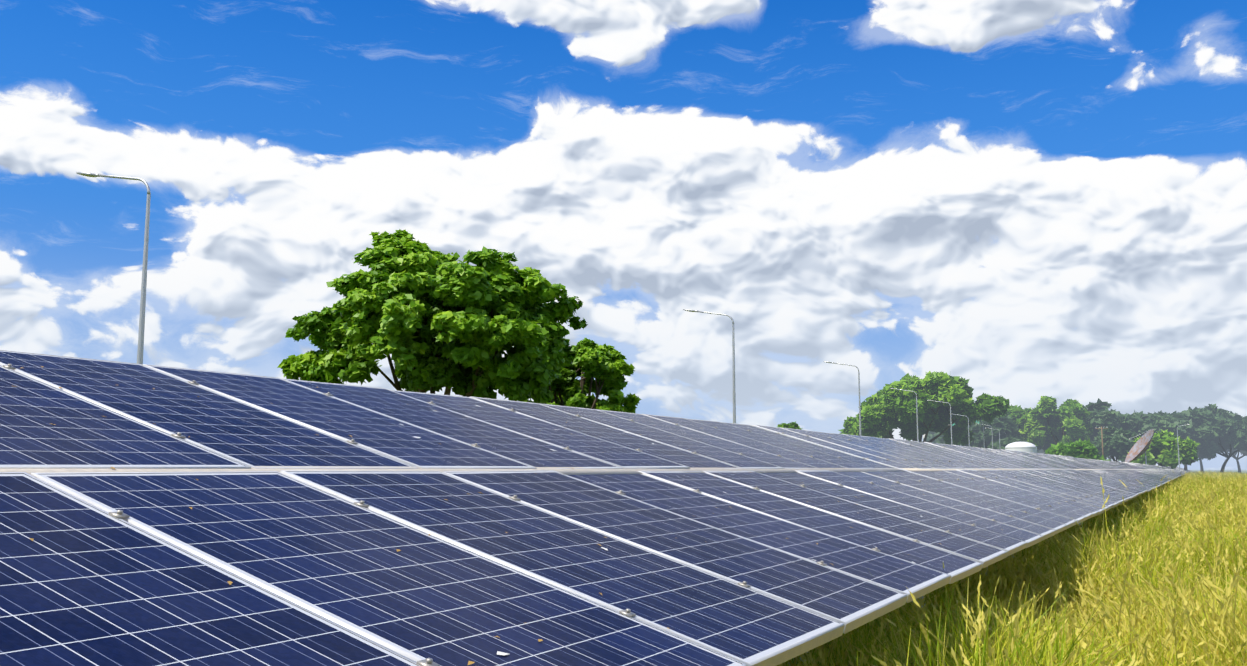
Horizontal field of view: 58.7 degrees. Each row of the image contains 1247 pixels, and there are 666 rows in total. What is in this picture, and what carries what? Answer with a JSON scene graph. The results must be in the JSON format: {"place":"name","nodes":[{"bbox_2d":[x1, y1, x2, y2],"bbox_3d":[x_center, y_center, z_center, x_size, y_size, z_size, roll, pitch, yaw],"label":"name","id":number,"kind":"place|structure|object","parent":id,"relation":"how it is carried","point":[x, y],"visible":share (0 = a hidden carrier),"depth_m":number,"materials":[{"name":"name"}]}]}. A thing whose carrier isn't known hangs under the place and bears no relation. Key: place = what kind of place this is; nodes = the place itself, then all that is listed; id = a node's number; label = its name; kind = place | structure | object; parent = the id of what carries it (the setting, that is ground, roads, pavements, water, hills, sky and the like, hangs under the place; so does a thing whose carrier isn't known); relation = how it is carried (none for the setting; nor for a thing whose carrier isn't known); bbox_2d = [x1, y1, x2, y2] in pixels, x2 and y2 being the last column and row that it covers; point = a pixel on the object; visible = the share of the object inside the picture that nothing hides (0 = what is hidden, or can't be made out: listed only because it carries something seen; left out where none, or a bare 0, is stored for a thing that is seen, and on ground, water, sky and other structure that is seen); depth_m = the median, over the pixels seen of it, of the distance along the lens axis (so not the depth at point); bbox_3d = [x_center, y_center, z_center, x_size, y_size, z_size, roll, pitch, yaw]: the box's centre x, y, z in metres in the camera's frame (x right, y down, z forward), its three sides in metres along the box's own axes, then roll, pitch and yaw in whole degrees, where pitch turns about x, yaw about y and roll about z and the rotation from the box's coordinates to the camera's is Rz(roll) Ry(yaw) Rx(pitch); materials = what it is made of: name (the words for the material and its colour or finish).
{"place":"outdoors","nodes":[
{"label":"outdoors","id":0,"kind":"place"},
{"bbox_2d":[0,0,1246,469],"label":"sky","id":1,"kind":"structure","parent":0,"point":[1024,201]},
{"bbox_2d":[777,469,1246,665],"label":"tall grass","id":2,"kind":"structure","parent":0,"point":[1156,576],"depth_m":7.97,"materials":[{"name":"green plant"}]},
{"bbox_2d":[1190,470,1246,473],"bbox_3d":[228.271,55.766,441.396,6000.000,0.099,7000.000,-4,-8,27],"label":"ground","id":3,"kind":"structure","parent":0,"point":[1244,471],"depth_m":1175.21,"materials":[{"name":"grey plant"}]},
{"bbox_2d":[76,171,150,364],"bbox_3d":[-13.064,0.472,28.176,2.848,9.584,0.604,-4,-8,27],"label":"street lamp","id":4,"kind":"object","parent":3,"relation":"on","point":[142,308],"visible":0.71,"depth_m":27.89,"materials":[{"name":"grey galvanized steel"}]},
{"bbox_2d":[277,229,587,403],"bbox_3d":[-9.868,1.671,56.910,15.639,14.144,12.367,-4,-8,27],"label":"tree","id":5,"kind":"object","parent":3,"relation":"on","point":[427,317],"visible":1,"depth_m":54.10,"materials":[{"name":"green plant"}]},
{"bbox_2d":[521,329,640,412],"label":"tree","id":6,"kind":"object","parent":3,"relation":"on","point":[607,367],"visible":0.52,"depth_m":65.48,"materials":[{"name":"green plant"}]},
{"bbox_2d":[0,350,1190,665],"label":"solar panels","id":7,"kind":"structure","parent":3,"relation":"on","point":[164,516],"depth_m":4.21,"materials":[{"name":"blue glass"}]},
{"bbox_2d":[683,309,735,422],"bbox_3d":[4.267,3.543,53.182,2.848,9.584,0.604,-4,-8,27],"label":"street lamp","id":8,"kind":"object","parent":3,"relation":"on","point":[734,393],"visible":0.58,"depth_m":52.91,"materials":[{"name":"grey galvanized steel"}]},
{"bbox_2d":[777,422,802,429],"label":"tree","id":9,"kind":"object","parent":3,"relation":"on","point":[793,425],"visible":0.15,"depth_m":124.45,"materials":[{"name":"green plant"}]},
{"bbox_2d":[823,361,861,435],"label":"street lamp","id":10,"kind":"object","parent":3,"relation":"on","point":[859,395],"visible":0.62,"depth_m":79.10,"materials":[{"name":"grey metal"}]},
{"bbox_2d":[890,388,918,441],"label":"street lamp","id":11,"kind":"object","parent":3,"relation":"on","point":[916,411],"visible":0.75,"depth_m":105.55,"materials":[{"name":"grey metal"}]},
{"bbox_2d":[838,371,1010,445],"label":"tree","id":12,"kind":"object","parent":3,"relation":"on","point":[886,410],"visible":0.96,"depth_m":168.50,"materials":[{"name":"green plant"}]},
{"bbox_2d":[923,431,937,442],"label":"tree","id":13,"kind":"object","parent":3,"relation":"on","point":[931,435],"visible":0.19,"depth_m":290.24,"materials":[{"name":"green plant"}]},
{"bbox_2d":[928,400,952,444],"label":"street lamp","id":14,"kind":"object","parent":3,"relation":"on","point":[950,418],"visible":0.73,"depth_m":123.91,"materials":[{"name":"grey metal"}]},
{"bbox_2d":[937,422,977,444],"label":"tree","id":15,"kind":"object","parent":3,"relation":"on","point":[940,439],"visible":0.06,"depth_m":249.04,"materials":[{"name":"green plant"}]},
{"bbox_2d":[952,414,969,446],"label":"street lamp","id":16,"kind":"object","parent":3,"relation":"on","point":[968,427],"visible":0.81,"depth_m":155.16,"materials":[{"name":"grey metal"}]},
{"bbox_2d":[960,415,1027,449],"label":"tree","id":17,"kind":"object","parent":3,"relation":"on","point":[1007,426],"visible":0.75,"depth_m":222.44,"materials":[{"name":"green plant"}]},
{"bbox_2d":[997,404,1044,445],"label":"tree","id":18,"kind":"object","parent":3,"relation":"on","point":[1015,412],"visible":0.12,"depth_m":229.27,"materials":[{"name":"green plant"}]},
{"bbox_2d":[1005,442,1036,452],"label":"water tank","id":19,"kind":"object","parent":3,"relation":"on","point":[1023,447],"visible":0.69,"depth_m":112.24,"materials":[{"name":"white metal"}]},
{"bbox_2d":[1018,408,1054,453],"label":"tree","id":20,"kind":"object","parent":3,"relation":"on","point":[1046,446],"depth_m":229.76,"materials":[{"name":"green plant"}]},
{"bbox_2d":[1016,396,1093,446],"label":"tree","id":21,"kind":"object","parent":3,"relation":"on","point":[1065,420],"visible":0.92,"depth_m":222.76,"materials":[{"name":"green plant"}]},
{"bbox_2d":[1045,438,1109,460],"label":"bush","id":22,"kind":"object","parent":3,"relation":"on","point":[1080,448],"visible":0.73,"depth_m":155.11,"materials":[{"name":"green plant"}]},
{"bbox_2d":[1059,398,1137,440],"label":"tree","id":23,"kind":"object","parent":3,"relation":"on","point":[1101,414],"visible":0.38,"depth_m":229.51,"materials":[{"name":"green plant"}]},
{"bbox_2d":[1095,426,1107,455],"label":"utility pole","id":24,"kind":"object","parent":3,"relation":"on","point":[1101,428],"visible":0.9,"depth_m":169.58,"materials":[{"name":"brown wood"}]},
{"bbox_2d":[1090,425,1141,461],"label":"tree","id":25,"kind":"object","parent":3,"relation":"on","point":[1118,444],"visible":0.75,"depth_m":206.88,"materials":[{"name":"green plant"}]},
{"bbox_2d":[1125,429,1153,463],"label":"satellite dish","id":26,"kind":"object","parent":3,"relation":"on","point":[1140,447],"visible":0.98,"depth_m":136.39,"materials":[{"name":"white metal"}]},
{"bbox_2d":[1119,410,1199,454],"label":"tree","id":27,"kind":"object","parent":3,"relation":"on","point":[1143,423],"visible":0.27,"depth_m":236.59,"materials":[{"name":"green plant"}]},
{"bbox_2d":[1127,429,1199,468],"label":"tree","id":28,"kind":"object","parent":3,"relation":"on","point":[1162,449],"visible":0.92,"depth_m":176.29,"materials":[{"name":"green plant"}]},
{"bbox_2d":[1177,424,1189,470],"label":"street lamp","id":29,"kind":"object","parent":3,"relation":"on","point":[1178,447],"visible":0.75,"depth_m":165.47,"materials":[{"name":"grey metal"}]},
{"bbox_2d":[1160,406,1229,470],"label":"tree","id":30,"kind":"object","parent":3,"relation":"on","point":[1196,417],"visible":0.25,"depth_m":248.78,"materials":[{"name":"green plant"}]},
{"bbox_2d":[1199,456,1206,471],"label":"tree","id":31,"kind":"object","parent":3,"relation":"on","point":[1201,466],"depth_m":334.93,"materials":[{"name":"plant"}]},
{"bbox_2d":[1190,404,1246,471],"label":"tree","id":32,"kind":"object","parent":3,"relation":"on","point":[1233,425],"visible":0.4,"depth_m":248.38,"materials":[{"name":"green plant"}]},
{"bbox_2d":[1219,447,1246,472],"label":"tree","id":33,"kind":"object","parent":3,"relation":"on","point":[1244,453],"visible":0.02,"depth_m":331.12,"materials":[{"name":"green plant"}]}
]}

